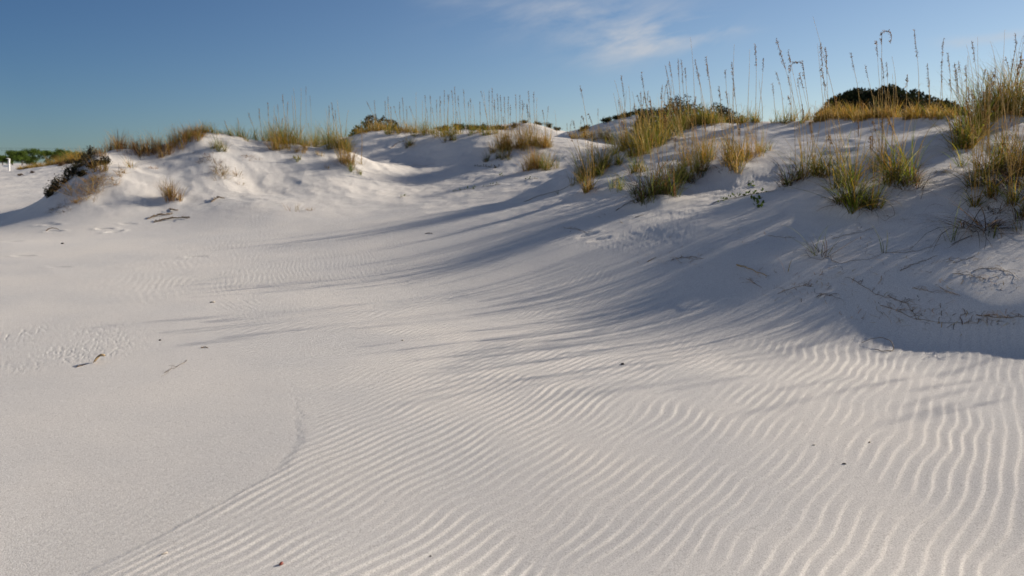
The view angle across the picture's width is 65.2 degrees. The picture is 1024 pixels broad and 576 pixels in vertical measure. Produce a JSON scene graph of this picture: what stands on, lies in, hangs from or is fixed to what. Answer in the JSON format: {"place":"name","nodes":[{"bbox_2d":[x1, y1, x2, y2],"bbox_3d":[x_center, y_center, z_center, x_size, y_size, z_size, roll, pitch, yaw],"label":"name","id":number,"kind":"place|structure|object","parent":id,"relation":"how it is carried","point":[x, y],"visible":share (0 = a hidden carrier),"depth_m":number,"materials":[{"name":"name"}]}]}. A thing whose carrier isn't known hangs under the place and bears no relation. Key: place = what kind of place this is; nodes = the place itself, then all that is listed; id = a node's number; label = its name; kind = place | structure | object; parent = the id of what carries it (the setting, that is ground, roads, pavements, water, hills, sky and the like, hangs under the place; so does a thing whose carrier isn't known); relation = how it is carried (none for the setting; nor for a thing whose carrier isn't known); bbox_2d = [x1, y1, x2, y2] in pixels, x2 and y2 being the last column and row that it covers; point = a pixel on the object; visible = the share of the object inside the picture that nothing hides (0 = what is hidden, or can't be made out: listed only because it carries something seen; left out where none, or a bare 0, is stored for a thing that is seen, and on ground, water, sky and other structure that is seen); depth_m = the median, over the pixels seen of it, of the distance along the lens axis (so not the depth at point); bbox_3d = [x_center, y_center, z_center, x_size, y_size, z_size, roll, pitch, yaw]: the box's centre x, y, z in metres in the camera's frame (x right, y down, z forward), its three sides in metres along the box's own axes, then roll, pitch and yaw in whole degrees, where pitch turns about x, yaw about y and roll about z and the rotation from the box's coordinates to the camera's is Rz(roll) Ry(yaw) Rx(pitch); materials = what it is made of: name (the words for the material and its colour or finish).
{"place":"outdoors","nodes":[
{"label":"outdoors","id":0,"kind":"place"},
{"bbox_2d":[0,112,1023,575],"bbox_3d":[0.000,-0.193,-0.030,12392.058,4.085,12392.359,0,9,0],"label":"sand ground","id":1,"kind":"structure","parent":0,"point":[306,410],"depth_m":5.95,"materials":[{"name":"sand"}]},
{"bbox_2d":[6,151,35,164],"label":"scrub oak tree","id":2,"kind":"object","parent":1,"relation":"on","point":[22,156],"visible":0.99,"depth_m":202.11,"materials":[{"name":"green plant"}]},
{"bbox_2d":[21,148,46,164],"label":"scrub oak tree","id":3,"kind":"object","parent":1,"relation":"on","point":[34,151],"visible":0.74,"depth_m":209.30,"materials":[{"name":"green plant"}]},
{"bbox_2d":[43,184,57,197],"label":"shrub","id":4,"kind":"object","parent":1,"relation":"on","point":[48,192],"visible":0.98,"depth_m":16.16,"materials":[{"name":"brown plant"}]},
{"bbox_2d":[56,167,75,183],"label":"shrub","id":5,"kind":"object","parent":1,"relation":"on","point":[64,177],"visible":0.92,"depth_m":16.79,"materials":[{"name":"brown plant"}]},
{"bbox_2d":[68,151,90,167],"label":"shrub","id":6,"kind":"object","parent":1,"relation":"on","point":[83,159],"visible":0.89,"depth_m":17.12,"materials":[{"name":"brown plant"}]},
{"bbox_2d":[51,169,113,196],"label":"dry grass tuft","id":7,"kind":"object","parent":1,"relation":"on","point":[95,185],"visible":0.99,"depth_m":15.97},
{"bbox_2d":[102,128,153,158],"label":"dry grass tuft","id":8,"kind":"object","parent":1,"relation":"on","point":[118,145],"visible":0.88,"depth_m":18.10,"materials":[{"name":"plant"}]},
{"bbox_2d":[133,135,179,158],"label":"dry grass tuft","id":9,"kind":"object","parent":1,"relation":"on","point":[164,153],"visible":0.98,"depth_m":18.23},
{"bbox_2d":[137,129,178,149],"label":"grass tuft","id":10,"kind":"object","parent":1,"relation":"on","point":[172,144],"visible":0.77,"depth_m":18.45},
{"bbox_2d":[153,174,184,202],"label":"dry grass tuft","id":11,"kind":"object","parent":1,"relation":"on","point":[171,194],"visible":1,"depth_m":16.11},
{"bbox_2d":[164,125,193,149],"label":"grass tuft","id":12,"kind":"object","parent":1,"relation":"on","point":[180,136],"visible":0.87,"depth_m":18.69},
{"bbox_2d":[169,122,206,143],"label":"grass tuft","id":13,"kind":"object","parent":1,"relation":"on","point":[194,133],"visible":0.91,"depth_m":18.80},
{"bbox_2d":[206,133,228,151],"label":"grass tuft","id":14,"kind":"object","parent":1,"relation":"on","point":[218,144],"visible":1,"depth_m":18.53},
{"bbox_2d":[230,113,261,140],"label":"grass tuft","id":15,"kind":"object","parent":1,"relation":"on","point":[255,136],"visible":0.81,"depth_m":20.02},
{"bbox_2d":[251,103,291,141],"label":"sea oats clump","id":16,"kind":"object","parent":1,"relation":"on","point":[266,137],"visible":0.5,"depth_m":20.33,"materials":[{"name":"yellow plant"}]},
{"bbox_2d":[263,126,292,151],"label":"grass tuft","id":17,"kind":"object","parent":1,"relation":"on","point":[276,144],"visible":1,"depth_m":19.45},
{"bbox_2d":[263,95,306,143],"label":"sea oats clump","id":18,"kind":"object","parent":1,"relation":"on","point":[277,138],"visible":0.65,"depth_m":20.13,"materials":[{"name":"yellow plant"}]},
{"bbox_2d":[267,89,313,145],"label":"sea oats clump","id":19,"kind":"object","parent":1,"relation":"on","point":[300,138],"visible":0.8,"depth_m":19.99,"materials":[{"name":"yellow plant"}]},
{"bbox_2d":[298,86,326,144],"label":"sea oats clump","id":20,"kind":"object","parent":1,"relation":"on","point":[311,130],"visible":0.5,"depth_m":37.81,"materials":[{"name":"yellow plant"}]},
{"bbox_2d":[301,112,334,146],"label":"sea oats clump","id":21,"kind":"object","parent":1,"relation":"on","point":[315,143],"visible":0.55,"depth_m":25.88,"materials":[{"name":"yellow plant"}]},
{"bbox_2d":[306,103,352,149],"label":"sea oats clump","id":22,"kind":"object","parent":1,"relation":"on","point":[328,147],"visible":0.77,"depth_m":20.12,"materials":[{"name":"yellow plant"}]},
{"bbox_2d":[321,102,363,153],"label":"sea oats clump","id":23,"kind":"object","parent":1,"relation":"on","point":[345,143],"visible":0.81,"depth_m":20.07,"materials":[{"name":"yellow plant"}]},
{"bbox_2d":[328,143,362,170],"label":"grass tuft","id":24,"kind":"object","parent":1,"relation":"on","point":[346,158],"visible":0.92,"depth_m":19.23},
{"bbox_2d":[367,102,395,131],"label":"grass tuft","id":25,"kind":"object","parent":1,"relation":"on","point":[382,126],"visible":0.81,"depth_m":25.51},
{"bbox_2d":[362,114,401,130],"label":"round bush","id":26,"kind":"object","parent":1,"relation":"on","point":[381,120],"visible":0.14,"depth_m":30.26,"materials":[{"name":"green plant"}]},
{"bbox_2d":[382,101,401,134],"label":"sea oats clump","id":27,"kind":"object","parent":1,"relation":"on","point":[390,132],"visible":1,"depth_m":24.61,"materials":[{"name":"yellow plant"}]},
{"bbox_2d":[388,98,413,132],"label":"grass tuft","id":28,"kind":"object","parent":1,"relation":"on","point":[405,128],"visible":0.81,"depth_m":25.04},
{"bbox_2d":[402,98,438,136],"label":"sea oats clump","id":29,"kind":"object","parent":1,"relation":"on","point":[423,132],"visible":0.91,"depth_m":24.14,"materials":[{"name":"yellow plant"}]},
{"bbox_2d":[430,90,452,137],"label":"sea oats clump","id":30,"kind":"object","parent":1,"relation":"on","point":[443,133],"visible":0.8,"depth_m":23.63,"materials":[{"name":"yellow plant"}]},
{"bbox_2d":[444,91,467,135],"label":"sea oats clump","id":31,"kind":"object","parent":1,"relation":"on","point":[455,127],"visible":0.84,"depth_m":23.27,"materials":[{"name":"yellow plant"}]},
{"bbox_2d":[463,90,482,135],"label":"sea oats clump","id":32,"kind":"object","parent":1,"relation":"on","point":[473,130],"visible":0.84,"depth_m":22.80,"materials":[{"name":"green plant"}]},
{"bbox_2d":[477,88,500,135],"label":"sea oats clump","id":33,"kind":"object","parent":1,"relation":"on","point":[485,132],"visible":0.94,"depth_m":22.39,"materials":[{"name":"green plant"}]},
{"bbox_2d":[491,143,514,160],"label":"grass tuft","id":34,"kind":"object","parent":1,"relation":"on","point":[500,157],"visible":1,"depth_m":20.43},
{"bbox_2d":[483,94,528,152],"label":"sea oats clump","id":35,"kind":"object","parent":1,"relation":"on","point":[497,146],"visible":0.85,"depth_m":21.01,"materials":[{"name":"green plant"}]},
{"bbox_2d":[488,95,541,153],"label":"sea oats clump","id":36,"kind":"object","parent":1,"relation":"on","point":[506,141],"visible":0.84,"depth_m":20.94,"materials":[{"name":"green plant"}]},
{"bbox_2d":[505,91,547,159],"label":"sea oats clump","id":37,"kind":"object","parent":1,"relation":"on","point":[533,139],"visible":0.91,"depth_m":20.96,"materials":[{"name":"yellow plant"}]},
{"bbox_2d":[514,140,547,171],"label":"grass tuft","id":38,"kind":"object","parent":1,"relation":"on","point":[529,166],"visible":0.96,"depth_m":18.82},
{"bbox_2d":[528,106,554,150],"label":"sea oats clump","id":39,"kind":"object","parent":1,"relation":"on","point":[547,143],"visible":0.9,"depth_m":21.01,"materials":[{"name":"beige plant"}]},
{"bbox_2d":[529,146,562,170],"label":"grass tuft","id":40,"kind":"object","parent":1,"relation":"on","point":[542,164],"visible":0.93,"depth_m":18.78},
{"bbox_2d":[74,159,1023,335],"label":"plant litter","id":41,"kind":"object","parent":1,"relation":"on","point":[873,287],"visible":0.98,"depth_m":7.01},
{"bbox_2d":[568,129,605,192],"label":"sea oats clump","id":42,"kind":"object","parent":1,"relation":"on","point":[588,185],"visible":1,"depth_m":12.74,"materials":[{"name":"green plant"}]},
{"bbox_2d":[554,113,628,186],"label":"sea oats clump","id":43,"kind":"object","parent":1,"relation":"on","point":[598,169],"visible":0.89,"depth_m":14.37,"materials":[{"name":"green plant"}]},
{"bbox_2d":[580,87,631,171],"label":"grass tuft","id":44,"kind":"object","parent":1,"relation":"on","point":[617,160],"visible":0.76,"depth_m":14.44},
{"bbox_2d":[597,173,632,191],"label":"grass tuft","id":45,"kind":"object","parent":1,"relation":"on","point":[618,187],"visible":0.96,"depth_m":12.46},
{"bbox_2d":[600,75,643,155],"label":"sea oats clump","id":46,"kind":"object","parent":1,"relation":"on","point":[621,137],"visible":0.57,"depth_m":16.02,"materials":[{"name":"yellow plant"}]},
{"bbox_2d":[617,120,649,177],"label":"grass tuft","id":47,"kind":"object","parent":1,"relation":"on","point":[634,166],"visible":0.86,"depth_m":13.20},
{"bbox_2d":[606,93,662,159],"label":"sea oats clump","id":48,"kind":"object","parent":1,"relation":"on","point":[642,148],"visible":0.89,"depth_m":14.71,"materials":[{"name":"green plant"}]},
{"bbox_2d":[602,72,688,149],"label":"sea oats clump","id":49,"kind":"object","parent":1,"relation":"on","point":[658,132],"visible":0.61,"depth_m":15.17,"materials":[{"name":"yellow plant"}]},
{"bbox_2d":[606,101,712,210],"bbox_3d":[1.938,-1.796,10.898,1.600,1.522,1.620,-5,10,-30],"label":"sea oats clump","id":50,"kind":"object","parent":1,"relation":"on","point":[665,187],"visible":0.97,"depth_m":11.01,"materials":[{"name":"green plant"}]},
{"bbox_2d":[623,66,701,140],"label":"sea oats clump","id":51,"kind":"object","parent":1,"relation":"on","point":[677,131],"visible":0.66,"depth_m":15.66,"materials":[{"name":"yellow plant"}]},
{"bbox_2d":[642,95,701,189],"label":"sea oats clump","id":52,"kind":"object","parent":1,"relation":"on","point":[690,178],"visible":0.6,"depth_m":11.62,"materials":[{"name":"green plant"}]},
{"bbox_2d":[664,60,706,134],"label":"grass tuft","id":53,"kind":"object","parent":1,"relation":"on","point":[685,117],"visible":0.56,"depth_m":16.32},
{"bbox_2d":[630,94,746,133],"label":"rugged bush","id":54,"kind":"object","parent":1,"relation":"on","point":[680,103],"visible":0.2,"depth_m":24.93,"materials":[{"name":"green plant"}]},
{"bbox_2d":[662,96,720,181],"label":"sea oats clump","id":55,"kind":"object","parent":1,"relation":"on","point":[701,167],"visible":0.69,"depth_m":11.97,"materials":[{"name":"green plant"}]},
{"bbox_2d":[658,37,734,167],"bbox_3d":[2.902,-2.849,12.431,1.312,2.136,1.306,-5,10,-29],"label":"sea oats clump","id":56,"kind":"object","parent":1,"relation":"on","point":[704,158],"visible":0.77,"depth_m":12.58,"materials":[{"name":"yellow plant"}]},
{"bbox_2d":[674,100,724,128],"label":"grass tuft","id":57,"kind":"object","parent":1,"relation":"on","point":[698,116],"visible":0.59,"depth_m":16.46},
{"bbox_2d":[696,101,730,125],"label":"grass tuft","id":58,"kind":"object","parent":1,"relation":"on","point":[711,120],"visible":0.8,"depth_m":16.39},
{"bbox_2d":[708,89,755,172],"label":"sea oats clump","id":59,"kind":"object","parent":1,"relation":"on","point":[731,156],"visible":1,"depth_m":11.72,"materials":[{"name":"yellow plant"}]},
{"bbox_2d":[713,188,776,203],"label":"creeping vine","id":60,"kind":"object","parent":1,"relation":"on","point":[746,192],"visible":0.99,"depth_m":10.63,"materials":[{"name":"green plant"}]},
{"bbox_2d":[715,49,778,162],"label":"sea oats clump","id":61,"kind":"object","parent":1,"relation":"on","point":[750,150],"visible":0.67,"depth_m":12.19,"materials":[{"name":"yellow plant"}]},
{"bbox_2d":[734,82,769,124],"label":"grass tuft","id":62,"kind":"object","parent":1,"relation":"on","point":[750,120],"visible":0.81,"depth_m":15.40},
{"bbox_2d":[750,45,778,154],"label":"grass tuft","id":63,"kind":"object","parent":1,"relation":"on","point":[757,145],"visible":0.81,"depth_m":12.37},
{"bbox_2d":[767,84,792,124],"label":"grass tuft","id":64,"kind":"object","parent":1,"relation":"on","point":[780,120],"visible":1,"depth_m":15.15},
{"bbox_2d":[775,71,799,121],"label":"grass tuft","id":65,"kind":"object","parent":1,"relation":"on","point":[790,119],"visible":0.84,"depth_m":15.21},
{"bbox_2d":[764,70,826,186],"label":"grass tuft","id":66,"kind":"object","parent":1,"relation":"on","point":[793,178],"visible":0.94,"depth_m":10.65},
{"bbox_2d":[774,38,847,184],"bbox_3d":[3.949,-2.329,10.676,1.121,1.984,1.352,0,9,0],"label":"sea oats clump","id":67,"kind":"object","parent":1,"relation":"on","point":[812,167],"visible":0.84,"depth_m":10.62,"materials":[{"name":"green plant"}]},
{"bbox_2d":[804,102,835,123],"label":"grass tuft","id":68,"kind":"object","parent":1,"relation":"on","point":[816,119],"visible":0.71,"depth_m":14.70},
{"bbox_2d":[787,226,860,256],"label":"grass sprig","id":69,"kind":"object","parent":1,"relation":"on","point":[816,246],"depth_m":7.93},
{"bbox_2d":[811,100,843,122],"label":"grass tuft","id":70,"kind":"object","parent":1,"relation":"on","point":[823,118],"visible":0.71,"depth_m":14.57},
{"bbox_2d":[799,44,862,184],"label":"grass tuft","id":71,"kind":"object","parent":1,"relation":"on","point":[829,164],"visible":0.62,"depth_m":10.46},
{"bbox_2d":[818,169,863,207],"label":"grass tuft","id":72,"kind":"object","parent":1,"relation":"on","point":[838,200],"visible":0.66,"depth_m":9.06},
{"bbox_2d":[828,101,854,119],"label":"grass tuft","id":73,"kind":"object","parent":1,"relation":"on","point":[841,114],"visible":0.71,"depth_m":14.47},
{"bbox_2d":[785,18,910,190],"bbox_3d":[4.042,-2.147,9.544,1.703,2.150,1.576,0,9,0],"label":"sea oats clump","id":74,"kind":"object","parent":1,"relation":"on","point":[839,175],"visible":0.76,"depth_m":9.63,"materials":[{"name":"green plant"}]},
{"bbox_2d":[838,53,867,120],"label":"grass tuft","id":75,"kind":"object","parent":1,"relation":"on","point":[851,114],"visible":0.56,"depth_m":14.27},
{"bbox_2d":[782,103,929,218],"bbox_3d":[3.694,-1.390,8.848,1.606,1.264,1.547,0,9,0],"label":"sea oats clump","id":76,"kind":"object","parent":1,"relation":"on","point":[854,205],"visible":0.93,"depth_m":8.79,"materials":[{"name":"green plant"}]},
{"bbox_2d":[848,66,880,121],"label":"grass tuft","id":77,"kind":"object","parent":1,"relation":"on","point":[859,117],"visible":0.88,"depth_m":13.88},
{"bbox_2d":[829,102,905,219],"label":"sea oats clump","id":78,"kind":"object","parent":1,"relation":"on","point":[875,202],"visible":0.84,"depth_m":8.77,"materials":[{"name":"green plant"}]},
{"bbox_2d":[846,29,914,172],"bbox_3d":[4.793,-2.358,10.293,1.105,1.850,1.024,-8,12,-42],"label":"sea oats clump","id":79,"kind":"object","parent":1,"relation":"on","point":[882,130],"visible":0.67,"depth_m":10.31,"materials":[{"name":"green plant"}]},
{"bbox_2d":[863,58,899,118],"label":"grass tuft","id":80,"kind":"object","parent":1,"relation":"on","point":[880,113],"visible":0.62,"depth_m":13.77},
{"bbox_2d":[876,59,903,118],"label":"grass tuft","id":81,"kind":"object","parent":1,"relation":"on","point":[897,115],"visible":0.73,"depth_m":13.62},
{"bbox_2d":[814,83,970,117],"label":"dome bush","id":82,"kind":"object","parent":1,"relation":"on","point":[852,96],"visible":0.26,"depth_m":21.05,"materials":[{"name":"green plant"}]},
{"bbox_2d":[850,74,952,191],"bbox_3d":[4.526,-1.775,9.254,1.424,1.399,1.594,0,9,0],"label":"sea oats clump","id":83,"kind":"object","parent":1,"relation":"on","point":[905,167],"visible":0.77,"depth_m":9.37,"materials":[{"name":"green plant"}]},
{"bbox_2d":[892,97,922,120],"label":"grass tuft","id":84,"kind":"object","parent":1,"relation":"on","point":[908,116],"visible":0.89,"depth_m":13.28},
{"bbox_2d":[871,151,944,199],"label":"grass tuft","id":85,"kind":"object","parent":1,"relation":"on","point":[915,182],"visible":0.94,"depth_m":9.22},
{"bbox_2d":[904,30,935,118],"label":"grass tuft","id":86,"kind":"object","parent":1,"relation":"on","point":[921,115],"visible":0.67,"depth_m":13.17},
{"bbox_2d":[918,38,944,119],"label":"grass tuft","id":87,"kind":"object","parent":1,"relation":"on","point":[928,116],"visible":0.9,"depth_m":12.91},
{"bbox_2d":[931,56,963,119],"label":"grass tuft","id":88,"kind":"object","parent":1,"relation":"on","point":[942,115],"visible":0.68,"depth_m":12.79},
{"bbox_2d":[889,193,1021,251],"bbox_3d":[4.514,-0.662,7.989,1.672,0.586,1.263,0,9,0],"label":"dead grass mat","id":89,"kind":"object","parent":1,"relation":"on","point":[975,221],"visible":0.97,"depth_m":7.88,"materials":[{"name":"plant"}]},
{"bbox_2d":[901,58,1014,154],"bbox_3d":[5.981,-2.413,10.695,1.557,1.338,1.597,5,10,31],"label":"sea oats clump","id":90,"kind":"object","parent":1,"relation":"on","point":[960,140],"visible":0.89,"depth_m":10.68,"materials":[{"name":"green plant"}]},
{"bbox_2d":[920,45,1017,136],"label":"sea oats clump","id":91,"kind":"object","parent":1,"relation":"on","point":[973,110],"visible":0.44,"depth_m":11.28,"materials":[{"name":"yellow plant"}]},
{"bbox_2d":[952,87,987,208],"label":"sea oats clump","id":92,"kind":"object","parent":1,"relation":"on","point":[977,202],"visible":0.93,"depth_m":8.51,"materials":[{"name":"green plant"}]},
{"bbox_2d":[940,78,1009,192],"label":"sea oats clump","id":93,"kind":"object","parent":1,"relation":"on","point":[975,165],"visible":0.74,"depth_m":8.96,"materials":[{"name":"yellow plant"}]},
{"bbox_2d":[931,151,1023,214],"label":"dead grass mat","id":94,"kind":"object","parent":1,"relation":"on","point":[1007,182],"visible":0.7,"depth_m":8.67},
{"bbox_2d":[934,42,1021,124],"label":"sea oats clump","id":95,"kind":"object","parent":1,"relation":"on","point":[986,105],"visible":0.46,"depth_m":11.90,"materials":[{"name":"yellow plant"}]},
{"bbox_2d":[938,34,1023,119],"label":"sea oats clump","id":96,"kind":"object","parent":1,"relation":"on","point":[995,86],"visible":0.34,"depth_m":11.91,"materials":[{"name":"green plant"}]},
{"bbox_2d":[960,81,1008,198],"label":"sea oats clump","id":97,"kind":"object","parent":1,"relation":"on","point":[992,190],"visible":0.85,"depth_m":8.55,"materials":[{"name":"green plant"}]},
{"bbox_2d":[955,68,1017,178],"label":"sea oats clump","id":98,"kind":"object","parent":1,"relation":"on","point":[988,132],"visible":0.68,"depth_m":9.28,"materials":[{"name":"green plant"}]},
{"bbox_2d":[950,59,1023,178],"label":"sea oats clump","id":99,"kind":"object","parent":1,"relation":"on","point":[998,152],"visible":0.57,"depth_m":9.28,"materials":[{"name":"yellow plant"}]},
{"bbox_2d":[951,33,1023,118],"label":"sea oats clump","id":100,"kind":"object","parent":1,"relation":"on","point":[1006,93],"visible":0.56,"depth_m":11.83,"materials":[{"name":"green plant"}]},
{"bbox_2d":[954,110,1023,177],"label":"sea oats clump","id":101,"kind":"object","parent":1,"relation":"on","point":[1017,166],"visible":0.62,"depth_m":9.13,"materials":[{"name":"green plant"}]},
{"bbox_2d":[968,67,1023,161],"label":"sea oats clump","id":102,"kind":"object","parent":1,"relation":"on","point":[1007,126],"visible":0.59,"depth_m":9.75,"materials":[{"name":"green plant"}]},
{"bbox_2d":[971,64,1023,157],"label":"sea oats clump","id":103,"kind":"object","parent":1,"relation":"on","point":[1022,152],"visible":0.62,"depth_m":9.87,"materials":[{"name":"green plant"}]},
{"bbox_2d":[977,36,1023,123],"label":"sea oats clump","id":104,"kind":"object","parent":1,"relation":"on","point":[1019,109],"visible":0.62,"depth_m":11.69,"materials":[{"name":"green plant"}]},
{"bbox_2d":[978,182,1023,226],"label":"grass tuft","id":105,"kind":"object","parent":1,"relation":"on","point":[1020,212],"visible":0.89,"depth_m":8.08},
{"bbox_2d":[982,79,1023,208],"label":"sea oats clump","id":106,"kind":"object","parent":1,"relation":"on","point":[1012,195],"visible":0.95,"depth_m":8.32,"materials":[{"name":"yellow plant"}]},
{"bbox_2d":[0,0,1023,162],"label":"sky","id":107,"kind":"structure","parent":0,"point":[73,72],"materials":[{"name":"blue"}]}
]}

